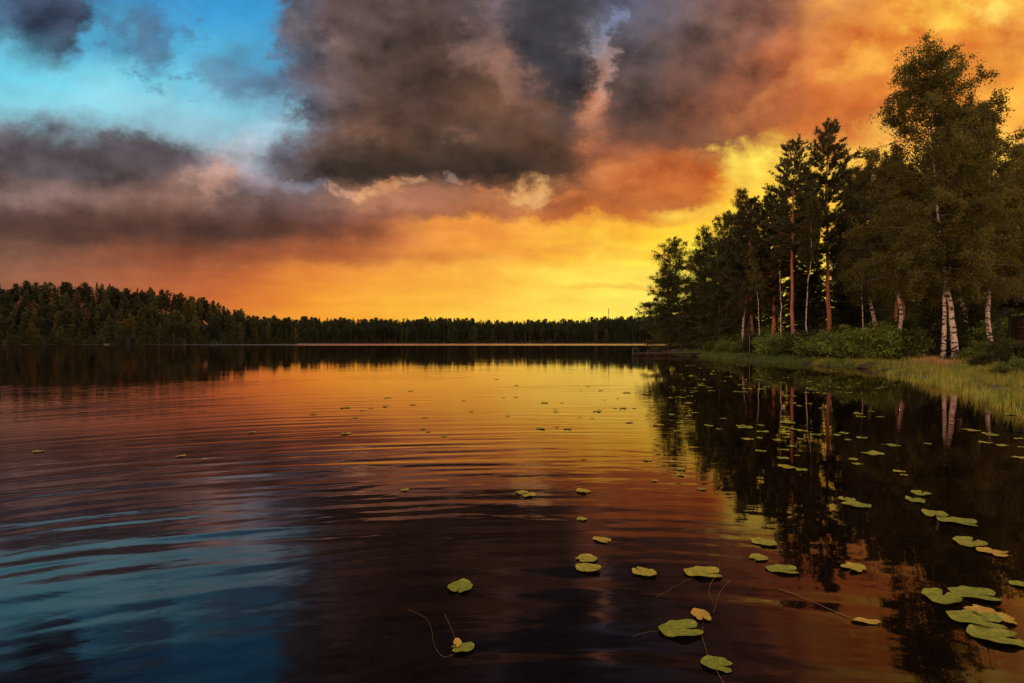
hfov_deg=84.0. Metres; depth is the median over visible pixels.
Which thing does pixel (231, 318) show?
aspen tree
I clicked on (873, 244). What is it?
birch tree
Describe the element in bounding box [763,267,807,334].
alder tree
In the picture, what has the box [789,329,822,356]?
bush
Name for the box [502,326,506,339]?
spruce tree
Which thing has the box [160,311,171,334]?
aspen tree
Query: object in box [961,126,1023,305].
birch tree
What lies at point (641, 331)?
pine tree
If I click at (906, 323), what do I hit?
bush
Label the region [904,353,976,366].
plume grass
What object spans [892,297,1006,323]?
alder tree
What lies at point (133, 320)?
birch tree
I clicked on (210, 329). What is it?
spruce tree
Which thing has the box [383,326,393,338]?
pine tree
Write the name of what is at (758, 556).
lily pad
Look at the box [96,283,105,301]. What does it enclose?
birch tree
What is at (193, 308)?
birch tree
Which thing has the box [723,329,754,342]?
bush
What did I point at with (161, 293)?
pine tree
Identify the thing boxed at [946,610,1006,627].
lily pad
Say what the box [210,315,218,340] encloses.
spruce tree
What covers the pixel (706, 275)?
alder tree
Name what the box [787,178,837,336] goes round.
spruce tree
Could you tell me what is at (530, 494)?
lily pad
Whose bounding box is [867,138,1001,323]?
birch tree
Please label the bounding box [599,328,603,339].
pine tree
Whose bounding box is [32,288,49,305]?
pine tree
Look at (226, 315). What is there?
aspen tree
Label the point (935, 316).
spruce tree
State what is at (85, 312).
birch tree
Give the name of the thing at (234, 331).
aspen tree
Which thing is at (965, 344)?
bush
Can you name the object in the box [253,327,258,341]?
birch tree
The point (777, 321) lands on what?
spruce tree
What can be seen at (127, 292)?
pine tree
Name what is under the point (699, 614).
lily pad
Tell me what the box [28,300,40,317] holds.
birch tree
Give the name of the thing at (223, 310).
birch tree
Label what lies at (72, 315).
aspen tree
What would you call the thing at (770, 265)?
birch tree
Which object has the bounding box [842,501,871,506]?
lily pad
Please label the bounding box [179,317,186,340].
birch tree
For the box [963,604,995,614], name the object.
lily pad
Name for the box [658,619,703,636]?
lily pad
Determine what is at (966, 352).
bush
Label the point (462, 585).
lily pad
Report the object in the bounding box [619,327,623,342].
spruce tree
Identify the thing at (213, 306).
birch tree
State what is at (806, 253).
tree
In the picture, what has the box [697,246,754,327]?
alder tree
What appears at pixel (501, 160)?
sky
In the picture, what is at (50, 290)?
aspen tree
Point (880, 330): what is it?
bush
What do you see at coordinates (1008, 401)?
water sedge
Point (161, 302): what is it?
aspen tree
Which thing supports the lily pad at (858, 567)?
on the water
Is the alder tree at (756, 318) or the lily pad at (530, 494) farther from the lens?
the alder tree at (756, 318)
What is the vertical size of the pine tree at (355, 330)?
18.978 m
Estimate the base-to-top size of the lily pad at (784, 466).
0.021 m
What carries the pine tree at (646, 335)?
on the ground at (222, 337)
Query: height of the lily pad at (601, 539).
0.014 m
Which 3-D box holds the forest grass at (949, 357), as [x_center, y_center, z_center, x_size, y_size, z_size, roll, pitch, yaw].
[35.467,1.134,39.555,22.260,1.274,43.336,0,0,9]
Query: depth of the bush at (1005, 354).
31.70 m
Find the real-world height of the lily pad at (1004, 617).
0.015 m
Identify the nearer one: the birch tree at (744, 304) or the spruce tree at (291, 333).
the birch tree at (744, 304)
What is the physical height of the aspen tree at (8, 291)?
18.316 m
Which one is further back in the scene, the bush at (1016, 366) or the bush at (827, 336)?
the bush at (827, 336)
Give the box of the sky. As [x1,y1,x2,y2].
[0,0,1023,334]
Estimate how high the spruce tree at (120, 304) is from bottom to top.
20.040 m
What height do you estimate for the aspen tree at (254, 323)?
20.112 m
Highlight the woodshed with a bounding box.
[998,296,1023,342]
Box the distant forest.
[260,316,755,340]
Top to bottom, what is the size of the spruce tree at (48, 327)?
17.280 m
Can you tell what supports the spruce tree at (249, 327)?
on the ground at (222, 337)
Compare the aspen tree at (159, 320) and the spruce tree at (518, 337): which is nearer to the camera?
the aspen tree at (159, 320)
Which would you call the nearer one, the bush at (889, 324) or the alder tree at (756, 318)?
the bush at (889, 324)
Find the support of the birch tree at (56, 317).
on the ground at (222, 337)
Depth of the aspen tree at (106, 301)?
386.97 m
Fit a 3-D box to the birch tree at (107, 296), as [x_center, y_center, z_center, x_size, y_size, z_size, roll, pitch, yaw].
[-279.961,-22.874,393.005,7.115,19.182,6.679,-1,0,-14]
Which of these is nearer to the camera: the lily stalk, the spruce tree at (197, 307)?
the lily stalk
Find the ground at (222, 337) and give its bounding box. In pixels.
[0,307,1023,409]
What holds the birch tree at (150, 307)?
on the ground at (222, 337)
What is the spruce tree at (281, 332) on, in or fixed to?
on the ground at (222, 337)
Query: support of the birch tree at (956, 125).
on the ground at (222, 337)
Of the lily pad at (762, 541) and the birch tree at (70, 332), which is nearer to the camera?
the lily pad at (762, 541)
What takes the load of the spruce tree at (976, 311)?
on the ground at (222, 337)
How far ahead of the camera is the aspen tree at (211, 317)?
405.80 m
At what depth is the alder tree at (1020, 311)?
106.33 m
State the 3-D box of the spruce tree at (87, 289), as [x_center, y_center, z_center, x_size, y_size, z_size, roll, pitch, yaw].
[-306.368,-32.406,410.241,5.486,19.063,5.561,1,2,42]
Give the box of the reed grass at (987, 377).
[810,356,1023,409]
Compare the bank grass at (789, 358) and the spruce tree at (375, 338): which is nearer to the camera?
the bank grass at (789, 358)
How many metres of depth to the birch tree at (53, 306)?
371.88 m
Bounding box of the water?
[0,343,1023,682]
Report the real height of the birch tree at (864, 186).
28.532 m
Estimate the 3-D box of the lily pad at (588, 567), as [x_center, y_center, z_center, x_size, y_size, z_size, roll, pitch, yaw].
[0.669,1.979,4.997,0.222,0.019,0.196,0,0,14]
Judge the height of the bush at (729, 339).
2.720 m
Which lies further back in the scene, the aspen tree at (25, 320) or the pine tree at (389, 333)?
the pine tree at (389, 333)
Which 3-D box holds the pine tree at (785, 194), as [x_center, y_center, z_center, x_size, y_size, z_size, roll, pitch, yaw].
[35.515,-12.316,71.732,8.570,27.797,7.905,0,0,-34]
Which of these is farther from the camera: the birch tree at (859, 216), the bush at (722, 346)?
the bush at (722, 346)
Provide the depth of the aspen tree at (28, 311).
370.85 m
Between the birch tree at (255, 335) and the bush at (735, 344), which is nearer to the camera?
the bush at (735, 344)
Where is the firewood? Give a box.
[1016,319,1023,341]
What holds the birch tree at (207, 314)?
on the ground at (222, 337)
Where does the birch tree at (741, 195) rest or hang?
on the ground at (222, 337)
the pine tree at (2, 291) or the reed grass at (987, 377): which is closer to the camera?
the reed grass at (987, 377)
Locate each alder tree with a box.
[634,236,717,351]
[639,264,696,349]
[666,225,730,349]
[670,248,723,349]
[690,209,755,349]
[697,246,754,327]
[704,236,778,334]
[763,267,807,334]
[812,259,887,325]
[816,165,929,327]
[880,294,958,325]
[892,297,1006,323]
[946,235,1022,324]
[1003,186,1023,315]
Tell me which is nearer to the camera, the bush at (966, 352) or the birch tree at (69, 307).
the bush at (966, 352)
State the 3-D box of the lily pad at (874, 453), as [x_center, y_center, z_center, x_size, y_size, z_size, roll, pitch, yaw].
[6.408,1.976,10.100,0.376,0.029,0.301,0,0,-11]
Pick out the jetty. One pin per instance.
(653, 353)
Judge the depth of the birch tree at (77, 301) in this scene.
393.70 m
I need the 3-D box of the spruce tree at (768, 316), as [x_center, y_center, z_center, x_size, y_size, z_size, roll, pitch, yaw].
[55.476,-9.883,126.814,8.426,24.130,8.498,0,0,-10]
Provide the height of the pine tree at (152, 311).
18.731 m
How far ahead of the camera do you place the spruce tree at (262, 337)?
409.38 m
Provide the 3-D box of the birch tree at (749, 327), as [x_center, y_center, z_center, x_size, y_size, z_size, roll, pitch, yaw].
[25.899,-0.456,62.129,0.720,4.573,0.712,0,0,-9]
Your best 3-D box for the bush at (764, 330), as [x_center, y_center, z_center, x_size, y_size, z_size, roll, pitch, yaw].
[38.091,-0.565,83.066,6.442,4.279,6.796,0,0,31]
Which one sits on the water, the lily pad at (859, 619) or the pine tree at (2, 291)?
the lily pad at (859, 619)
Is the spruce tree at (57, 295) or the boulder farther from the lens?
the spruce tree at (57, 295)
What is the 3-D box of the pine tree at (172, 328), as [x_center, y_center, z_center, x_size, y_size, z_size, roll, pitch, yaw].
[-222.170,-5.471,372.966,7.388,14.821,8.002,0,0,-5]
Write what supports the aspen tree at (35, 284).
on the ground at (222, 337)
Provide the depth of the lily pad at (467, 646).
3.70 m
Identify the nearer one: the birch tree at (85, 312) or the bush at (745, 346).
the bush at (745, 346)
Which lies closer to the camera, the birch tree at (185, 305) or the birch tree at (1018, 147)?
the birch tree at (1018, 147)
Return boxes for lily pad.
[448,578,472,591]
[451,642,473,651]
[453,638,461,646]
[522,492,535,496]
[575,554,596,561]
[576,488,589,491]
[576,563,600,571]
[593,536,610,542]
[632,567,656,575]
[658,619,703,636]
[684,566,720,576]
[691,608,710,619]
[701,655,732,672]
[749,553,767,559]
[751,537,777,545]
[765,564,798,573]
[778,464,794,467]
[795,468,807,470]
[838,496,855,500]
[840,562,865,571]
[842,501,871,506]
[854,617,880,623]
[861,451,883,454]
[905,496,925,502]
[910,490,931,494]
[921,509,948,516]
[922,588,961,603]
[937,517,977,525]
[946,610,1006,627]
[948,586,1000,600]
[952,536,987,546]
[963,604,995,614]
[966,624,1023,646]
[976,547,1008,556]
[985,433,1000,435]
[989,612,1016,623]
[1009,580,1023,585]
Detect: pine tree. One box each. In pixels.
[0,289,10,303]
[5,311,20,329]
[9,283,24,308]
[19,280,33,297]
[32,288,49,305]
[38,303,57,323]
[56,309,79,334]
[57,281,73,301]
[71,286,86,305]
[80,282,94,298]
[88,306,105,334]
[100,293,117,311]
[102,304,115,322]
[105,287,120,306]
[119,288,133,306]
[128,292,140,308]
[132,291,149,308]
[132,304,139,318]
[145,308,161,334]
[155,289,165,303]
[167,322,180,342]
[176,292,183,309]
[196,297,210,322]
[234,313,245,335]
[280,319,294,336]
[319,325,325,334]
[352,326,359,337]
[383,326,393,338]
[521,327,529,340]
[538,329,544,339]
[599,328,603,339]
[638,326,646,341]
[643,328,650,338]
[713,195,782,334]
[733,190,815,335]
[759,133,825,337]
[789,116,876,334]
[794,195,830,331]
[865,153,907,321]
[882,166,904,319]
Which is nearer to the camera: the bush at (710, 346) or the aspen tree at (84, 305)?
the bush at (710, 346)
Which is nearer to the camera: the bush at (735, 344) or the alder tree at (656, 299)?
the bush at (735, 344)
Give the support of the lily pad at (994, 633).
on the water
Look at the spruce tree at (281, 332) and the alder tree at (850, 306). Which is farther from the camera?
the spruce tree at (281, 332)
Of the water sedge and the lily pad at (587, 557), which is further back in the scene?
the water sedge
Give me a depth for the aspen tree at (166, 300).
428.59 m
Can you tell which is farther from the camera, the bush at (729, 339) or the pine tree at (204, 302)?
the pine tree at (204, 302)
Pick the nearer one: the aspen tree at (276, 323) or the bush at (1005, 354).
the bush at (1005, 354)
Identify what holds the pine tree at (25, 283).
on the ground at (222, 337)
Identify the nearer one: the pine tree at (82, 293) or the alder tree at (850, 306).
the alder tree at (850, 306)
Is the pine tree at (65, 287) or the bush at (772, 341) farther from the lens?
the pine tree at (65, 287)
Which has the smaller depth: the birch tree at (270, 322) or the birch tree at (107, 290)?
the birch tree at (107, 290)
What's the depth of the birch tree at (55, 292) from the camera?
429.25 m
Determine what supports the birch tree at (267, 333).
on the ground at (222, 337)
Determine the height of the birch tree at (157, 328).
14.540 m
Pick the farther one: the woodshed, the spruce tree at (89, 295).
the spruce tree at (89, 295)
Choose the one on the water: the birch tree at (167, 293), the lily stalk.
the lily stalk
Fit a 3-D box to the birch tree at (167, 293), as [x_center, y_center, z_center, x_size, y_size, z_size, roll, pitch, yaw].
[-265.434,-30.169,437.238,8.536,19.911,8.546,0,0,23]
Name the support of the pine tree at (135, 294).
on the ground at (222, 337)
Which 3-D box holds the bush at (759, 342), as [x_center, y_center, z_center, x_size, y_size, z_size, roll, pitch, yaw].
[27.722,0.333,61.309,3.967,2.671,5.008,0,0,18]
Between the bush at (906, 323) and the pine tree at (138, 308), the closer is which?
the bush at (906, 323)
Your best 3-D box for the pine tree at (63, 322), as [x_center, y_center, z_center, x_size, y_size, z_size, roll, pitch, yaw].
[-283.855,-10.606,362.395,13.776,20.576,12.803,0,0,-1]
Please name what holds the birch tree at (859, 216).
on the ground at (222, 337)
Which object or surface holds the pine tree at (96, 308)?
on the ground at (222, 337)
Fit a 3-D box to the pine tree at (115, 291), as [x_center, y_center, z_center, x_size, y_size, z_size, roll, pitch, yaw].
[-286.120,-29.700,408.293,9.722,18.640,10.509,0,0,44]
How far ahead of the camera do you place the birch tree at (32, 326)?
350.70 m
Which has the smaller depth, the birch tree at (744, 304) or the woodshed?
the woodshed
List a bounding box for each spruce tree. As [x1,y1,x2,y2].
[18,297,26,324]
[30,287,39,309]
[44,313,54,338]
[54,292,61,314]
[56,299,61,313]
[83,284,88,301]
[86,286,93,307]
[89,291,96,306]
[93,282,100,306]
[117,299,124,324]
[123,301,127,322]
[167,304,172,318]
[169,293,175,313]
[195,301,202,326]
[207,319,212,340]
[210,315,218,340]
[247,315,252,337]
[250,330,253,343]
[260,324,266,343]
[278,323,284,342]
[283,325,289,343]
[289,326,294,343]
[372,327,376,342]
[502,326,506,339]
[516,326,521,341]
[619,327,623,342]
[744,262,778,331]
[768,271,787,334]
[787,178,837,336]
[805,268,826,329]
[830,175,881,329]
[913,282,962,357]
[947,308,972,354]
[957,294,995,334]
[984,317,1008,353]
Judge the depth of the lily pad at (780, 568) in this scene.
4.99 m
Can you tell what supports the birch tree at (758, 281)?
on the ground at (222, 337)
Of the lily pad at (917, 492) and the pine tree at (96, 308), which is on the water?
the lily pad at (917, 492)
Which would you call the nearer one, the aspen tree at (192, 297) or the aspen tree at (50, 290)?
the aspen tree at (50, 290)
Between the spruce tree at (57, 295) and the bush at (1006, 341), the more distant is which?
the spruce tree at (57, 295)
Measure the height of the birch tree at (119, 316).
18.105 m
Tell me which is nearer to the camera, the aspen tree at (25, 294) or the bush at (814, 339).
the bush at (814, 339)
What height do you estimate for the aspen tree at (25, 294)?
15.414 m
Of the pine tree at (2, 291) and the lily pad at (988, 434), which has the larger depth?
the pine tree at (2, 291)
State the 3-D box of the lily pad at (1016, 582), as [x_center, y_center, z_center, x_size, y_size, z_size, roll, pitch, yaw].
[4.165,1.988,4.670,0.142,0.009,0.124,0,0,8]
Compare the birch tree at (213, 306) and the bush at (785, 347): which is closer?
the bush at (785, 347)
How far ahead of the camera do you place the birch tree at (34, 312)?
368.90 m
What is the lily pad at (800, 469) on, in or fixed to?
on the water
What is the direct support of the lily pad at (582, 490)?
on the water
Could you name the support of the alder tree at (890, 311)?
on the ground at (222, 337)
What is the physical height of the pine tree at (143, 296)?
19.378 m
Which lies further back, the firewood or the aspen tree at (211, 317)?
the aspen tree at (211, 317)
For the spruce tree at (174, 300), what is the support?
on the ground at (222, 337)
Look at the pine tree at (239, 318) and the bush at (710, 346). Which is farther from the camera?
the pine tree at (239, 318)
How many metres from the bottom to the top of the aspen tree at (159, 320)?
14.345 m
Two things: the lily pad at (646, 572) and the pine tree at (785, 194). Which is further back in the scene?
the pine tree at (785, 194)
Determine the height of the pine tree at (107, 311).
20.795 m
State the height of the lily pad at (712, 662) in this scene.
0.012 m
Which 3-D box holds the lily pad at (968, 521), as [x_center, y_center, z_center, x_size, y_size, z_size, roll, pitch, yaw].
[4.920,1.976,6.293,0.366,0.027,0.287,0,0,36]
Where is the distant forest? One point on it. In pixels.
(630, 323)
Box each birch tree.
[5,331,9,341]
[25,322,36,338]
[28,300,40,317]
[30,308,38,328]
[46,302,57,325]
[51,311,61,335]
[53,285,57,303]
[65,304,75,312]
[67,325,74,342]
[72,290,83,313]
[79,308,93,331]
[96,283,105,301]
[102,286,111,302]
[103,295,113,309]
[117,292,127,309]
[117,309,124,324]
[128,316,139,335]
[145,287,154,296]
[148,302,157,322]
[155,322,164,343]
[163,289,172,308]
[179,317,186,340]
[180,296,189,314]
[189,299,196,320]
[189,316,201,336]
[195,297,205,315]
[205,311,210,335]
[210,300,217,317]
[221,306,225,323]
[237,322,245,340]
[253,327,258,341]
[263,324,271,339]
[264,318,273,337]
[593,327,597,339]
[721,186,777,341]
[737,279,755,338]
[745,246,767,335]
[746,317,752,352]
[763,214,799,336]
[817,146,913,324]
[819,147,943,329]
[838,29,1023,359]
[843,213,870,329]
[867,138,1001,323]
[921,152,1017,321]
[937,99,1023,343]
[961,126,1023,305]
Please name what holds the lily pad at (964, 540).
on the water
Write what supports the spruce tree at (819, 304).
on the ground at (222, 337)
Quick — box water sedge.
[886,368,1023,418]
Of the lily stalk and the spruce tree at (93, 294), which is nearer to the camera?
the lily stalk
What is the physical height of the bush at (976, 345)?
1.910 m
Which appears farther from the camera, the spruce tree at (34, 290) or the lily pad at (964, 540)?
the spruce tree at (34, 290)
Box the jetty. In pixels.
[632,349,699,355]
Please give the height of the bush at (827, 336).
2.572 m
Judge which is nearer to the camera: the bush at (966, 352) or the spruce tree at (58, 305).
the bush at (966, 352)
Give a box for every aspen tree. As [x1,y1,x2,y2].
[4,289,13,308]
[17,312,33,337]
[19,306,32,324]
[20,291,32,306]
[30,282,42,298]
[43,282,59,301]
[55,326,66,340]
[57,310,77,338]
[78,302,89,316]
[98,320,111,341]
[99,299,114,320]
[157,295,165,316]
[157,316,164,333]
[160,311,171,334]
[163,294,170,312]
[188,296,195,318]
[189,311,203,332]
[190,324,201,343]
[207,312,216,335]
[215,302,223,325]
[222,315,235,339]
[223,310,229,330]
[227,321,238,341]
[249,315,259,336]
[270,315,280,338]
[311,325,316,339]
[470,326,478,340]
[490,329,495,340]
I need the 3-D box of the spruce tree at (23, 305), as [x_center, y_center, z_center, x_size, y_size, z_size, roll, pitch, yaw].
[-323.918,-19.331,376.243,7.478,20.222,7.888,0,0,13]
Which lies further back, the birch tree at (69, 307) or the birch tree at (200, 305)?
the birch tree at (200, 305)
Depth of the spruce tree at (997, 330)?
37.97 m
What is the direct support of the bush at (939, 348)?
on the ground at (222, 337)
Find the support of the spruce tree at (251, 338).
on the ground at (222, 337)
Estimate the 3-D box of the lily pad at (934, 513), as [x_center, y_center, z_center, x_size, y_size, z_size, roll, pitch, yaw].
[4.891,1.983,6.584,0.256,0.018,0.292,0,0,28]
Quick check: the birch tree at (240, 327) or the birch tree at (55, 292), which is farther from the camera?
the birch tree at (55, 292)
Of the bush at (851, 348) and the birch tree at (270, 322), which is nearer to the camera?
the bush at (851, 348)
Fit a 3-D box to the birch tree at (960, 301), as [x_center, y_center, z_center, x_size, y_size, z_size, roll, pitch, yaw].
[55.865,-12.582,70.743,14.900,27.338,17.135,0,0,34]
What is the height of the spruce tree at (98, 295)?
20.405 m
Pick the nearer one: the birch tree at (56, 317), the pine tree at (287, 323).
the birch tree at (56, 317)
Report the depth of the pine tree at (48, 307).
370.79 m
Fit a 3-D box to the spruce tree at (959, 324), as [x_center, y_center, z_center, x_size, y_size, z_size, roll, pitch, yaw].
[39.332,-0.446,50.075,2.618,5.108,3.062,0,0,5]
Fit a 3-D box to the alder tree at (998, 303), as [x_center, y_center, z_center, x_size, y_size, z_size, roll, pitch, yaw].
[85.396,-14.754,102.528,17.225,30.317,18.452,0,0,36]
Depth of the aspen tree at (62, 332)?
353.11 m
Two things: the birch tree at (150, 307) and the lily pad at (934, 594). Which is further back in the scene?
the birch tree at (150, 307)
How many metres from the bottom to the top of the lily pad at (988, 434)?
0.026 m
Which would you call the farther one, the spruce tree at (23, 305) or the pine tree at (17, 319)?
the spruce tree at (23, 305)
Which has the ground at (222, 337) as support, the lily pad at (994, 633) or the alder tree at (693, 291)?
the alder tree at (693, 291)
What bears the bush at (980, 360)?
on the ground at (222, 337)
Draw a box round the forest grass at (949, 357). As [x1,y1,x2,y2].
[796,355,995,366]
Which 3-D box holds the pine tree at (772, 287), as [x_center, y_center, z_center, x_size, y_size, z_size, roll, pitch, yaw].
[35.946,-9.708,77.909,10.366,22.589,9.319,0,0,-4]
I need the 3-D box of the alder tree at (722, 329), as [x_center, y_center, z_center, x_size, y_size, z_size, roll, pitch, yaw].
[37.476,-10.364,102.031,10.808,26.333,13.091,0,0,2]
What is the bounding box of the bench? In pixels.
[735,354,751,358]
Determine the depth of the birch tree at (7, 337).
346.37 m
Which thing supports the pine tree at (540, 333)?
on the ground at (222, 337)
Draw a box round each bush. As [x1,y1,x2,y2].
[703,340,719,350]
[711,340,730,352]
[717,335,736,345]
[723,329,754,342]
[728,339,747,353]
[734,332,766,354]
[751,332,775,355]
[752,323,789,337]
[758,331,789,357]
[771,333,801,356]
[788,329,835,357]
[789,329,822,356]
[802,324,868,358]
[808,332,841,357]
[810,323,855,334]
[825,328,847,334]
[831,328,881,359]
[844,320,915,360]
[857,325,934,359]
[869,321,908,329]
[879,326,935,359]
[884,316,926,333]
[927,331,962,355]
[949,320,1007,343]
[952,338,997,359]
[955,347,985,359]
[958,338,984,352]
[963,352,994,368]
[980,337,1016,354]
[983,312,1023,342]
[986,356,1023,375]
[987,339,1023,363]
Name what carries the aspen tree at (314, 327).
on the ground at (222, 337)
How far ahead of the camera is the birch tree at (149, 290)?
423.23 m
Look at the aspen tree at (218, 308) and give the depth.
426.19 m
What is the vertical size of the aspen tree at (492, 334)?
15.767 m
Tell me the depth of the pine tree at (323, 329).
662.17 m
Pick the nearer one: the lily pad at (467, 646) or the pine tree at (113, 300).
the lily pad at (467, 646)
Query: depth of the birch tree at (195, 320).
391.21 m
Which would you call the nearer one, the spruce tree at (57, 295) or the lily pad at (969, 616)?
the lily pad at (969, 616)
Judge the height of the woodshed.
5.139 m
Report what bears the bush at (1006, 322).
on the ground at (222, 337)
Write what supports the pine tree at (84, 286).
on the ground at (222, 337)
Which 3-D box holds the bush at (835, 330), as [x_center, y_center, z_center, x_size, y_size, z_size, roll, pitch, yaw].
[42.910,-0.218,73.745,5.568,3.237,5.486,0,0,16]
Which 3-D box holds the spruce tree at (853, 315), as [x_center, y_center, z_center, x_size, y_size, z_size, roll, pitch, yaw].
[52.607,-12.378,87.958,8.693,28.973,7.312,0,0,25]
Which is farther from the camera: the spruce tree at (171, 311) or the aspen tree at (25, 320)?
the spruce tree at (171, 311)
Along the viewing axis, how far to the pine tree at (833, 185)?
73.77 m
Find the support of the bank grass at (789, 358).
on the ground at (222, 337)
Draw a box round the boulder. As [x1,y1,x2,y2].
[856,362,878,368]
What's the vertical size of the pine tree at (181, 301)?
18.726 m
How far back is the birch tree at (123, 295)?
408.50 m
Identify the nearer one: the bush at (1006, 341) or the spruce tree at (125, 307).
the bush at (1006, 341)
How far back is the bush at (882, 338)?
45.87 m
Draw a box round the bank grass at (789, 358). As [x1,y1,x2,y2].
[674,348,952,368]
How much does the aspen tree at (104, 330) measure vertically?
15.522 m
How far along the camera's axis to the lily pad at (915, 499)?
7.16 m
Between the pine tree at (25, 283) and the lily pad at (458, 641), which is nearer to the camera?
the lily pad at (458, 641)
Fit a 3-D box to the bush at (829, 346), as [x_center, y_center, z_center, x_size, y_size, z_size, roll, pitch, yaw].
[29.817,0.121,50.572,7.092,3.383,5.617,0,0,-11]
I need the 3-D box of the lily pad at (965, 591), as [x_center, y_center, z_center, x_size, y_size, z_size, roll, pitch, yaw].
[3.639,1.980,4.490,0.333,0.025,0.261,0,0,20]
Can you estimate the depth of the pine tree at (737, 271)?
85.19 m
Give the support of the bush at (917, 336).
on the ground at (222, 337)
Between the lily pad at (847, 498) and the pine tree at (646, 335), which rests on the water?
the lily pad at (847, 498)
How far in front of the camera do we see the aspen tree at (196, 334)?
380.62 m
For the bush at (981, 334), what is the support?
on the ground at (222, 337)
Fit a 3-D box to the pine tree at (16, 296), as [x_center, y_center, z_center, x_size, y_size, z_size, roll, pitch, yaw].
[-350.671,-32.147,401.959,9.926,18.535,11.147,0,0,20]
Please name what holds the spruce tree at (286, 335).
on the ground at (222, 337)
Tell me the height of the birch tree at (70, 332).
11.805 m
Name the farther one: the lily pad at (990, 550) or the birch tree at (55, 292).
the birch tree at (55, 292)
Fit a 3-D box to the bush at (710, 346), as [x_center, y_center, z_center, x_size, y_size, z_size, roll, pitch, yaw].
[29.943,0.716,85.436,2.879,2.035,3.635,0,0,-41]
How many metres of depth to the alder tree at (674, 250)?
112.43 m
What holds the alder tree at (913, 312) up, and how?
on the ground at (222, 337)
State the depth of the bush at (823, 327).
78.68 m
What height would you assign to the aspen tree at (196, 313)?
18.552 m
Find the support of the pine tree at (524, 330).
on the ground at (222, 337)
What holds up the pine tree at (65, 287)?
on the ground at (222, 337)
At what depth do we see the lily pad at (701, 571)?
4.92 m

